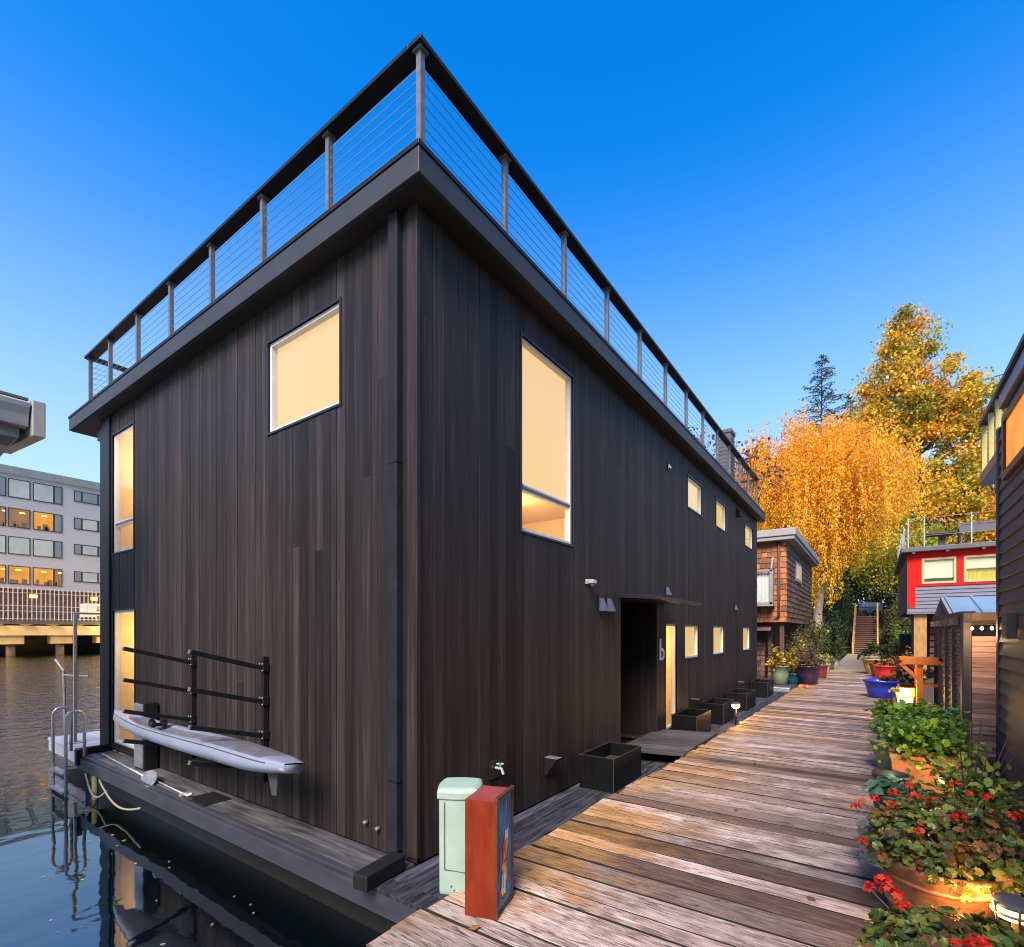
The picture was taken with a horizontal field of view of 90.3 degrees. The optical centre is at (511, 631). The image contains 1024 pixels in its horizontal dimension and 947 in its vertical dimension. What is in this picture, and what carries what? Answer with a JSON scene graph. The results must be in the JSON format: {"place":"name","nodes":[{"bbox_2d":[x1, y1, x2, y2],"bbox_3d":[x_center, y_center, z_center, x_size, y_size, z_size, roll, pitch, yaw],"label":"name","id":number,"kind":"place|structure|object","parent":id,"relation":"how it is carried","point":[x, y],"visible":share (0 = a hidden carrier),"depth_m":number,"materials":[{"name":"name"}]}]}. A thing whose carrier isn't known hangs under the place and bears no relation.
{"place":"outdoors","nodes":[
{"label":"outdoors","id":0,"kind":"place"},
{"bbox_2d":[0,464,99,621],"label":"apartment building","id":1,"kind":"structure","parent":0,"point":[49,531],"depth_m":63.48,"materials":[{"name":"concrete"}]},
{"bbox_2d":[8,478,29,499],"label":"window","id":2,"kind":"structure","parent":1,"relation":"in","point":[20,489],"depth_m":61.26,"materials":[{"name":"grey glass"}]},
{"bbox_2d":[8,507,29,528],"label":"window","id":3,"kind":"structure","parent":1,"relation":"in","point":[18,518],"depth_m":61.26,"materials":[{"name":"brown glass"}]},
{"bbox_2d":[8,536,29,555],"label":"window","id":4,"kind":"structure","parent":1,"relation":"in","point":[16,545],"depth_m":61.26,"materials":[{"name":"grey glass"}]},
{"bbox_2d":[8,565,29,584],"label":"window","id":5,"kind":"structure","parent":1,"relation":"in","point":[16,574],"depth_m":61.26,"materials":[{"name":"brown glass"}]},
{"bbox_2d":[33,482,61,504],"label":"window","id":6,"kind":"structure","parent":1,"relation":"in","point":[45,493],"depth_m":63.41,"materials":[{"name":"grey glass"}]},
{"bbox_2d":[33,511,61,532],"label":"window","id":7,"kind":"structure","parent":1,"relation":"in","point":[42,521],"depth_m":63.41,"materials":[{"name":"brown glass"}]},
{"bbox_2d":[33,539,61,558],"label":"window","id":8,"kind":"structure","parent":1,"relation":"in","point":[41,548],"depth_m":63.41,"materials":[{"name":"grey glass"}]},
{"bbox_2d":[33,567,61,586],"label":"window","id":9,"kind":"structure","parent":1,"relation":"in","point":[41,576],"depth_m":63.41,"materials":[{"name":"brown glass"}]},
{"bbox_2d":[74,490,99,505],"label":"window","id":10,"kind":"structure","parent":1,"relation":"in","point":[83,497],"depth_m":66.55,"materials":[{"name":"grey glass"}]},
{"bbox_2d":[74,517,99,531],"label":"window","id":11,"kind":"structure","parent":1,"relation":"in","point":[79,523],"depth_m":66.55,"materials":[{"name":"grey glass"}]},
{"bbox_2d":[74,544,99,556],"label":"window","id":12,"kind":"structure","parent":1,"relation":"in","point":[79,549],"depth_m":66.55,"materials":[{"name":"grey glass"}]},
{"bbox_2d":[74,571,99,582],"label":"window","id":13,"kind":"structure","parent":1,"relation":"in","point":[88,577],"depth_m":66.59,"materials":[{"name":"grey glass"}]},
{"bbox_2d":[0,651,928,946],"bbox_3d":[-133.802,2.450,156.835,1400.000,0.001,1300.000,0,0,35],"label":"water","id":14,"kind":"structure","parent":0,"point":[56,847],"depth_m":5.23,"materials":[{"name":"blue liquid"}]},
{"bbox_2d":[0,390,45,455],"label":"boathouse","id":15,"kind":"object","parent":14,"relation":"on","point":[22,422],"visible":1,"depth_m":6.08,"materials":[{"name":"metal"}]},
{"bbox_2d":[0,620,99,655],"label":"pier","id":16,"kind":"structure","parent":14,"relation":"in","point":[56,637],"depth_m":55.83,"materials":[{"name":"concrete"}]},
{"bbox_2d":[0,587,99,620],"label":"pier fence","id":17,"kind":"object","parent":16,"relation":"on","point":[41,606],"visible":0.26,"depth_m":54.35,"materials":[{"name":"metal"}]},
{"bbox_2d":[80,603,99,621],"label":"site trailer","id":18,"kind":"object","parent":16,"relation":"on","point":[90,610],"visible":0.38,"depth_m":59.27,"materials":[{"name":"white metal"}]},
{"bbox_2d":[48,731,99,761],"bbox_3d":[-6.994,2.125,10.386,2.150,0.250,3.290,0,0,35],"label":"finger dock","id":19,"kind":"object","parent":14,"relation":"on","point":[93,738],"visible":0.12,"depth_m":9.34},
{"bbox_2d":[54,612,99,743],"bbox_3d":[-7.359,0.823,9.866,2.240,2.355,0.510,0,0,-44],"label":"gangway post","id":20,"kind":"object","parent":19,"relation":"on","point":[75,675],"visible":0.71,"depth_m":9.18,"materials":[{"name":"metal"}]},
{"bbox_2d":[68,32,787,933],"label":"floating house","id":21,"kind":"structure","parent":14,"relation":"on","point":[418,482],"depth_m":5.38,"materials":[{"name":"black wood"}]},
{"bbox_2d":[50,706,85,796],"bbox_3d":[-6.844,2.085,7.841,0.692,1.830,0.280,0,0,35],"label":"swim ladder","id":22,"kind":"object","parent":21,"relation":"attached to","point":[61,772],"visible":0.91,"depth_m":7.75,"materials":[{"name":"silver metal"}]},
{"bbox_2d":[74,744,112,765],"bbox_3d":[-6.563,1.920,8.003,0.180,0.240,0.490,0,0,35],"label":"corner guard","id":23,"kind":"object","parent":21,"relation":"attached to","point":[78,753],"visible":0.94,"depth_m":7.98,"materials":[{"name":"black metal"}]},
{"bbox_2d":[112,421,134,554],"bbox_3d":[-6.025,-2.205,7.948,0.924,1.934,0.104,0,0,35],"label":"window","id":24,"kind":"structure","parent":21,"relation":"in","point":[117,438],"depth_m":8.17,"materials":[{"name":"grey metal"}]},
{"bbox_2d":[112,608,135,750],"bbox_3d":[-6.006,0.715,7.935,0.959,2.154,0.104,0,0,35],"label":"window","id":25,"kind":"structure","parent":21,"relation":"in","point":[116,642],"depth_m":8.17,"materials":[{"name":"glass"}]},
{"bbox_2d":[102,753,157,786],"bbox_3d":[-5.361,1.859,7.038,2.303,0.191,0.117,0,0,37],"label":"paddle","id":26,"kind":"object","parent":21,"relation":"on","point":[150,777],"visible":0.97,"depth_m":6.52,"materials":[{"name":"white plastic"}]},
{"bbox_2d":[134,701,157,770],"bbox_3d":[-5.108,1.440,7.098,0.320,0.920,0.183,0,0,35],"label":"power pedestal","id":27,"kind":"object","parent":21,"relation":"on","point":[145,757],"visible":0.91,"depth_m":7.01,"materials":[{"name":"black metal"}]},
{"bbox_2d":[122,647,268,781],"bbox_3d":[-3.547,0.884,5.652,1.780,1.431,0.776,0,0,35],"label":"boat rack","id":28,"kind":"object","parent":21,"relation":"attached to","point":[193,690],"visible":0.82,"depth_m":5.43,"materials":[{"name":"black metal"}]},
{"bbox_2d":[113,709,305,795],"bbox_3d":[-3.683,1.258,5.695,4.370,0.414,0.513,0,-9,35],"label":"paddleboard","id":29,"kind":"object","parent":28,"relation":"on","point":[240,754],"visible":0.98,"depth_m":4.97,"materials":[{"name":"white plastic"}]},
{"bbox_2d":[186,791,231,805],"bbox_3d":[-3.446,1.893,5.786,0.430,0.011,0.300,0,0,35],"label":"rubber mat","id":30,"kind":"object","parent":21,"relation":"on","point":[209,798],"visible":1,"depth_m":5.77,"materials":[{"name":"black rubber"}]},
{"bbox_2d":[266,296,341,435],"bbox_3d":[-2.086,-2.613,5.139,1.289,1.009,0.104,0,0,35],"label":"window","id":31,"kind":"structure","parent":21,"relation":"in","point":[305,364],"depth_m":5.19,"materials":[{"name":"grey metal"}]},
{"bbox_2d":[353,851,404,891],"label":"mooring block","id":32,"kind":"structure","parent":21,"relation":"on","point":[372,875],"depth_m":3.84,"materials":[{"name":"black wood"}]},
{"bbox_2d":[520,331,573,546],"bbox_3d":[0.391,-2.110,5.862,0.104,2.114,1.164,0,0,35],"label":"window","id":33,"kind":"structure","parent":21,"relation":"in","point":[545,390],"depth_m":5.91,"materials":[{"name":"grey metal"}]},
{"bbox_2d":[580,741,640,793],"bbox_3d":[1.262,1.698,6.463,0.455,0.405,0.875,0,0,35],"label":"planter box","id":34,"kind":"object","parent":21,"relation":"on","point":[611,767],"visible":1,"depth_m":6.20,"materials":[{"name":"metal"}]},
{"bbox_2d":[625,729,716,756],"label":"entry ramp","id":35,"kind":"structure","parent":21,"relation":"attached to","point":[681,743],"depth_m":7.92,"materials":[{"name":"grey wood"}]},
{"bbox_2d":[665,623,677,729],"bbox_3d":[2.888,0.808,9.363,0.104,1.949,0.664,0,0,35],"label":"door","id":36,"kind":"structure","parent":21,"relation":"in","point":[674,653],"depth_m":9.59,"materials":[{"name":"white glass"}]},
{"bbox_2d":[671,708,710,731],"bbox_3d":[3.350,1.698,9.493,0.455,0.405,0.955,0,0,35],"label":"planter box","id":37,"kind":"object","parent":21,"relation":"on","point":[690,719],"visible":0.73,"depth_m":9.21,"materials":[{"name":"wood"}]},
{"bbox_2d":[684,624,698,659],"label":"window","id":38,"kind":"structure","parent":21,"relation":"in","point":[691,645],"depth_m":10.59,"materials":[{"name":"beige glass"}]},
{"bbox_2d":[687,474,702,516],"bbox_3d":[3.771,-2.818,10.601,0.104,0.669,1.084,0,0,35],"label":"window","id":39,"kind":"structure","parent":21,"relation":"in","point":[694,493],"depth_m":10.76,"materials":[{"name":"beige glass"}]},
{"bbox_2d":[701,698,733,724],"bbox_3d":[4.413,1.688,10.915,0.455,0.425,1.005,0,0,35],"label":"planter box","id":40,"kind":"object","parent":21,"relation":"on","point":[722,711],"visible":0.86,"depth_m":10.55,"materials":[{"name":"wood"}]},
{"bbox_2d":[713,625,724,654],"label":"window","id":41,"kind":"structure","parent":21,"relation":"in","point":[718,631],"depth_m":12.48,"materials":[{"name":"yellow glass"}]},
{"bbox_2d":[716,498,726,532],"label":"window","id":42,"kind":"structure","parent":21,"relation":"in","point":[720,509],"depth_m":12.65,"materials":[{"name":"yellow glass"}]},
{"bbox_2d":[726,688,755,710],"bbox_3d":[5.757,1.688,12.782,0.475,0.425,1.105,0,0,35],"label":"planter box","id":43,"kind":"object","parent":21,"relation":"on","point":[746,698],"visible":0.75,"depth_m":12.41,"materials":[{"name":"wood"}]},
{"bbox_2d":[742,626,750,650],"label":"window","id":44,"kind":"structure","parent":21,"relation":"in","point":[745,630],"depth_m":15.09,"materials":[{"name":"yellow glass"}]},
{"bbox_2d":[745,522,752,550],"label":"window","id":45,"kind":"structure","parent":21,"relation":"in","point":[748,530],"depth_m":15.37,"materials":[{"name":"yellow glass"}]},
{"bbox_2d":[751,679,773,697],"bbox_3d":[7.491,1.677,15.230,0.455,0.445,1.105,0,0,35],"label":"planter box","id":46,"kind":"object","parent":21,"relation":"on","point":[764,688],"visible":0.81,"depth_m":14.80,"materials":[{"name":"wood"}]},
{"bbox_2d":[757,527,819,689],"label":"shingle house","id":47,"kind":"structure","parent":14,"relation":"on","point":[788,559],"depth_m":18.99,"materials":[{"name":"brown wood"}]},
{"bbox_2d":[757,557,774,606],"bbox_3d":[8.844,-1.855,19.015,1.680,1.830,0.472,0,0,35],"label":"bay window","id":48,"kind":"structure","parent":47,"relation":"in","point":[765,581],"depth_m":18.60,"materials":[{"name":"white glass"}]},
{"bbox_2d":[765,644,794,683],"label":"potted plant","id":49,"kind":"object","parent":47,"relation":"on","point":[779,673],"visible":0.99,"depth_m":17.04,"materials":[{"name":"green plant"}]},
{"bbox_2d":[786,661,800,683],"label":"potted plant","id":50,"kind":"object","parent":47,"relation":"on","point":[793,678],"visible":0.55,"depth_m":17.05,"materials":[{"name":"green plant"}]},
{"bbox_2d":[893,510,995,704],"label":"red house","id":51,"kind":"structure","parent":14,"relation":"on","point":[929,577],"depth_m":18.52,"materials":[{"name":"paint"}]},
{"bbox_2d":[922,556,955,583],"bbox_3d":[15.464,-2.230,18.446,0.960,0.930,0.094,0,0,35],"label":"window","id":52,"kind":"structure","parent":51,"relation":"in","point":[941,569],"depth_m":18.46,"materials":[{"name":"white glass"}]},
{"bbox_2d":[926,530,955,544],"bbox_3d":[16.144,-3.410,19.193,0.800,0.619,0.800,0,0,35],"label":"rooftop table","id":53,"kind":"object","parent":51,"relation":"on","point":[942,538],"visible":0.71,"depth_m":19.08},
{"bbox_2d":[954,520,995,543],"bbox_3d":[18.036,-3.700,19.133,2.050,1.199,1.100,0,0,35],"label":"rooftop shelter","id":54,"kind":"object","parent":51,"relation":"on","point":[983,525],"visible":0.6,"depth_m":19.01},
{"bbox_2d":[964,554,995,581],"bbox_3d":[16.400,-2.230,17.778,0.940,0.930,0.094,0,0,35],"label":"window","id":55,"kind":"structure","parent":51,"relation":"in","point":[977,568],"depth_m":17.82,"materials":[{"name":"glass"}]},
{"bbox_2d":[959,333,1023,878],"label":"lap sided house","id":56,"kind":"structure","parent":14,"relation":"on","point":[1003,469],"depth_m":5.58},
{"bbox_2d":[930,611,995,713],"bbox_3d":[7.692,0.840,8.823,0.520,2.320,4.300,0,0,35],"label":"trellis screen","id":57,"kind":"object","parent":56,"relation":"on","point":[947,649],"visible":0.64,"depth_m":8.87,"materials":[{"name":"wood"}]},
{"bbox_2d":[934,595,995,615],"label":"porch gable","id":58,"kind":"structure","parent":56,"relation":"on","point":[947,605],"depth_m":10.36,"materials":[{"name":"blue metal"}]},
{"bbox_2d":[961,612,995,777],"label":"plank gate","id":59,"kind":"structure","parent":56,"relation":"on","point":[972,647],"depth_m":7.03,"materials":[{"name":"brown wood"}]},
{"bbox_2d":[1001,380,1023,480],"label":"window","id":60,"kind":"structure","parent":56,"relation":"in","point":[1012,420],"depth_m":5.40,"materials":[{"name":"brown glass"}]},
{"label":"boardwalk frame","id":61,"kind":"structure","parent":14,"relation":"in","visible":0},
{"bbox_2d":[366,672,1023,946],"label":"boardwalk","id":62,"kind":"structure","parent":61,"relation":"on","point":[681,852],"depth_m":3.86,"materials":[{"name":"brown wood"}]},
{"bbox_2d":[437,777,482,894],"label":"utility pillar","id":63,"kind":"structure","parent":62,"relation":"on","point":[453,793],"depth_m":3.32,"materials":[{"name":"metal"}]},
{"bbox_2d":[465,785,513,919],"bbox_3d":[-0.134,1.341,3.163,0.210,0.715,0.300,0,0,20],"label":"utility box","id":64,"kind":"object","parent":62,"relation":"on","point":[489,852],"visible":1,"depth_m":3.04,"materials":[{"name":"orange paint"}]},
{"bbox_2d":[786,639,825,684],"bbox_3d":[9.683,0.958,16.689,1.157,1.484,1.388,0,0,35],"label":"potted plant","id":65,"kind":"object","parent":62,"relation":"on","point":[809,672],"visible":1,"depth_m":16.48,"materials":[{"name":"purple plant"}]},
{"bbox_2d":[857,641,896,673],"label":"potted plant","id":66,"kind":"object","parent":62,"relation":"on","point":[877,648],"visible":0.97,"depth_m":20.45,"materials":[{"name":"green plant"}]},
{"bbox_2d":[862,675,900,698],"bbox_3d":[9.572,1.403,13.194,0.805,0.595,0.780,0,0,35],"label":"flower pot","id":67,"kind":"object","parent":62,"relation":"on","point":[879,687],"visible":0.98,"depth_m":13.00,"materials":[{"name":"blue ceramic"}]},
{"bbox_2d":[872,658,896,678],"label":"potted plant","id":68,"kind":"object","parent":62,"relation":"on","point":[881,668],"visible":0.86,"depth_m":18.03,"materials":[{"name":"red plant"}]},
{"bbox_2d":[856,818,913,880],"bbox_3d":[2.615,1.532,3.564,0.344,0.335,0.344,0,0,35],"label":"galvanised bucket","id":69,"kind":"object","parent":62,"relation":"on","point":[870,868],"visible":0.27,"depth_m":3.55,"materials":[{"name":"grey metal"}]},
{"bbox_2d":[863,700,908,733],"bbox_3d":[6.314,1.410,8.368,0.904,0.580,1.118,0,0,35],"label":"potted plant","id":70,"kind":"object","parent":62,"relation":"on","point":[878,709],"visible":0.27,"depth_m":8.42,"materials":[{"name":"green plant"}]},
{"bbox_2d":[863,714,925,769],"bbox_3d":[4.701,1.352,6.225,0.636,0.696,0.624,0,0,21],"label":"potted plant","id":71,"kind":"object","parent":62,"relation":"on","point":[885,759],"visible":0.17,"depth_m":6.20,"materials":[{"name":"green plant"}]},
{"bbox_2d":[861,774,930,813],"bbox_3d":[3.539,1.510,4.664,0.568,0.381,0.439,0,0,35],"label":"potted plant","id":72,"kind":"object","parent":62,"relation":"on","point":[879,786],"visible":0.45,"depth_m":4.67,"materials":[{"name":"green plant"}]},
{"bbox_2d":[896,686,914,702],"bbox_3d":[8.071,1.420,10.457,0.300,0.560,0.300,0,0,35],"label":"flower pot","id":73,"kind":"object","parent":62,"relation":"on","point":[907,694],"visible":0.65,"depth_m":10.35,"materials":[{"name":"white ceramic"}]},
{"bbox_2d":[888,653,933,687],"bbox_3d":[10.519,1.131,13.305,0.918,1.139,0.962,0,0,-33],"label":"potted plant","id":74,"kind":"object","parent":62,"relation":"on","point":[902,672],"visible":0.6,"depth_m":13.26,"materials":[{"name":"green plant"}]},
{"bbox_2d":[866,687,971,740],"bbox_3d":[5.412,1.205,6.801,1.130,0.989,1.492,0,0,35],"label":"potted plant","id":75,"kind":"object","parent":62,"relation":"on","point":[922,707],"visible":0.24,"depth_m":6.68,"materials":[{"name":"green plant"}]},
{"bbox_2d":[898,656,942,707],"bbox_3d":[8.409,1.130,10.155,1.100,1.240,0.820,0,0,35],"label":"cedar stand","id":76,"kind":"object","parent":62,"relation":"on","point":[918,663],"visible":0.43,"depth_m":10.02,"materials":[{"name":"orange wood"}]},
{"bbox_2d":[867,696,991,796],"bbox_3d":[4.503,1.211,5.543,1.048,0.979,1.153,0,0,35],"label":"potted plant","id":77,"kind":"object","parent":62,"relation":"on","point":[903,756],"visible":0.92,"depth_m":5.39,"materials":[{"name":"green plant"}]},
{"bbox_2d":[850,780,1023,932],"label":"potted plant","id":78,"kind":"object","parent":62,"relation":"on","point":[951,866],"visible":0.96,"depth_m":2.82,"materials":[{"name":"terracotta"},{"name":"glossy leaves"},{"name":"flower petals"}]},
{"bbox_2d":[854,873,1023,946],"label":"potted plant","id":79,"kind":"object","parent":62,"relation":"on","point":[908,924],"visible":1,"depth_m":2.15,"materials":[{"name":"green plant"}]},
{"bbox_2d":[929,702,973,735],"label":"potted plant","id":80,"kind":"object","parent":62,"relation":"on","point":[953,713],"visible":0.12,"depth_m":6.84,"materials":[{"name":"green plant"}]},
{"bbox_2d":[900,720,1023,842],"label":"potted plant","id":81,"kind":"object","parent":62,"relation":"on","point":[1001,802],"visible":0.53,"depth_m":3.63,"materials":[{"name":"green plant"}]},
{"bbox_2d":[989,892,1023,941],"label":"floodlight","id":82,"kind":"object","parent":62,"relation":"on","point":[1008,906],"visible":0.99,"depth_m":2.47,"materials":[{"name":"white metal"}]},
{"bbox_2d":[0,0,1023,610],"label":"sky","id":83,"kind":"structure","parent":0,"point":[761,184],"materials":[{"name":"blue"}]},
{"bbox_2d":[779,623,815,660],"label":"shrub","id":84,"kind":"object","parent":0,"point":[790,642],"visible":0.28,"depth_m":20.59,"materials":[{"name":"green plant"}]},
{"bbox_2d":[799,611,823,664],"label":"shrub","id":85,"kind":"object","parent":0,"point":[812,632],"visible":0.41,"depth_m":23.48,"materials":[{"name":"green plant"}]},
{"bbox_2d":[829,654,879,672],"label":"path","id":86,"kind":"structure","parent":0,"point":[849,663],"depth_m":25.33,"materials":[{"name":"grey concrete"}]},
{"bbox_2d":[815,640,840,669],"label":"potted plant","id":87,"kind":"object","parent":86,"relation":"on","point":[833,651],"visible":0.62,"depth_m":22.77,"materials":[{"name":"green plant"}]},
{"bbox_2d":[821,623,843,665],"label":"potted plant","id":88,"kind":"object","parent":86,"relation":"on","point":[834,630],"visible":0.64,"depth_m":24.90,"materials":[{"name":"green plant"}]},
{"bbox_2d":[798,606,910,659],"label":"ground","id":89,"kind":"structure","parent":0,"point":[880,632],"depth_m":42.54,"materials":[{"name":"green plant"}]},
{"bbox_2d":[688,425,789,500],"bbox_3d":[11.701,-5.135,30.734,10.254,14.566,6.298,0,0,-16],"label":"bare tree","id":90,"kind":"object","parent":89,"relation":"on","point":[749,457],"visible":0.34,"depth_m":29.65,"materials":[{"name":"brown plant"}]},
{"bbox_2d":[780,354,862,449],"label":"conifer tree","id":91,"kind":"object","parent":89,"relation":"on","point":[826,371],"visible":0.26,"depth_m":59.60,"materials":[{"name":"green plant"}]},
{"bbox_2d":[734,402,934,634],"bbox_3d":[20.060,-6.967,35.068,14.082,17.246,13.216,0,0,35],"label":"weeping tree","id":92,"kind":"object","parent":89,"relation":"on","point":[830,500],"visible":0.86,"depth_m":32.09,"materials":[{"name":"orange plant"}]},
{"bbox_2d":[822,598,849,655],"bbox_3d":[22.825,-0.322,36.242,2.096,4.247,3.084,0,0,20],"label":"shrub","id":93,"kind":"object","parent":89,"relation":"on","point":[830,616],"visible":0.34,"depth_m":35.77,"materials":[{"name":"green plant"}]},
{"bbox_2d":[822,584,852,628],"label":"shrub","id":94,"kind":"object","parent":89,"relation":"on","point":[840,602],"visible":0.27,"depth_m":40.02,"materials":[{"name":"green plant"}]},
{"bbox_2d":[826,602,851,648],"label":"shrub","id":95,"kind":"object","parent":89,"relation":"on","point":[843,617],"visible":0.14,"depth_m":38.12,"materials":[{"name":"green plant"}]},
{"bbox_2d":[824,574,857,614],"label":"shrub","id":96,"kind":"object","parent":89,"relation":"on","point":[848,591],"visible":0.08,"depth_m":47.47,"materials":[{"name":"green plant"}]},
{"bbox_2d":[823,546,875,608],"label":"shore tree","id":97,"kind":"object","parent":89,"relation":"on","point":[855,595],"visible":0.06,"depth_m":54.41,"materials":[{"name":"green plant"}]},
{"bbox_2d":[852,603,878,654],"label":"wooden stairs","id":98,"kind":"structure","parent":89,"relation":"on","point":[865,629],"depth_m":38.22,"materials":[{"name":"brown wood"}]},
{"bbox_2d":[840,541,896,610],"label":"shore tree","id":99,"kind":"object","parent":89,"relation":"on","point":[876,596],"visible":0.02,"depth_m":53.63,"materials":[{"name":"green plant"}]},
{"bbox_2d":[859,602,882,613],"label":"parked car","id":100,"kind":"object","parent":89,"relation":"on","point":[867,605],"visible":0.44,"depth_m":46.33,"materials":[{"name":"blue metal"}]},
{"bbox_2d":[883,596,910,639],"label":"shrub","id":101,"kind":"object","parent":89,"relation":"on","point":[892,614],"visible":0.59,"depth_m":36.94,"materials":[{"name":"green plant"}]},
{"bbox_2d":[845,506,964,620],"bbox_3d":[30.360,-5.344,39.470,8.367,8.918,7.888,0,0,35],"label":"green gold tree","id":102,"kind":"object","parent":89,"relation":"on","point":[882,578],"visible":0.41,"depth_m":39.49,"materials":[{"name":"green plant"}]},
{"bbox_2d":[837,299,1006,572],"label":"maple tree","id":103,"kind":"object","parent":89,"relation":"on","point":[930,409],"visible":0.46,"depth_m":43.76,"materials":[{"name":"yellow plant"}]},
{"bbox_2d":[871,769,912,782],"bbox_3d":[3.917,1.580,5.252,0.340,0.240,0.340,0,0,35],"label":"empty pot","id":104,"kind":"object","parent":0,"point":[876,773],"visible":0.32,"depth_m":5.31,"materials":[{"name":"ceramic"}]},
{"bbox_2d":[898,633,910,654],"bbox_3d":[20.987,0.940,26.931,0.876,1.720,0.876,0,0,35],"label":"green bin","id":105,"kind":"object","parent":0,"point":[905,639],"visible":0.34,"depth_m":26.71,"materials":[{"name":"plastic"}]},
{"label":"bank edge","id":106,"kind":"structure","parent":0,"visible":0},
{"bbox_2d":[798,614,828,654],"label":"shrub","id":107,"kind":"object","parent":106,"relation":"on","point":[822,628],"visible":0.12,"depth_m":28.63,"materials":[{"name":"green plant"}]},
{"bbox_2d":[884,640,912,677],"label":"shrub","id":108,"kind":"object","parent":106,"relation":"on","point":[900,651],"visible":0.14,"depth_m":24.19,"materials":[{"name":"green plant"}]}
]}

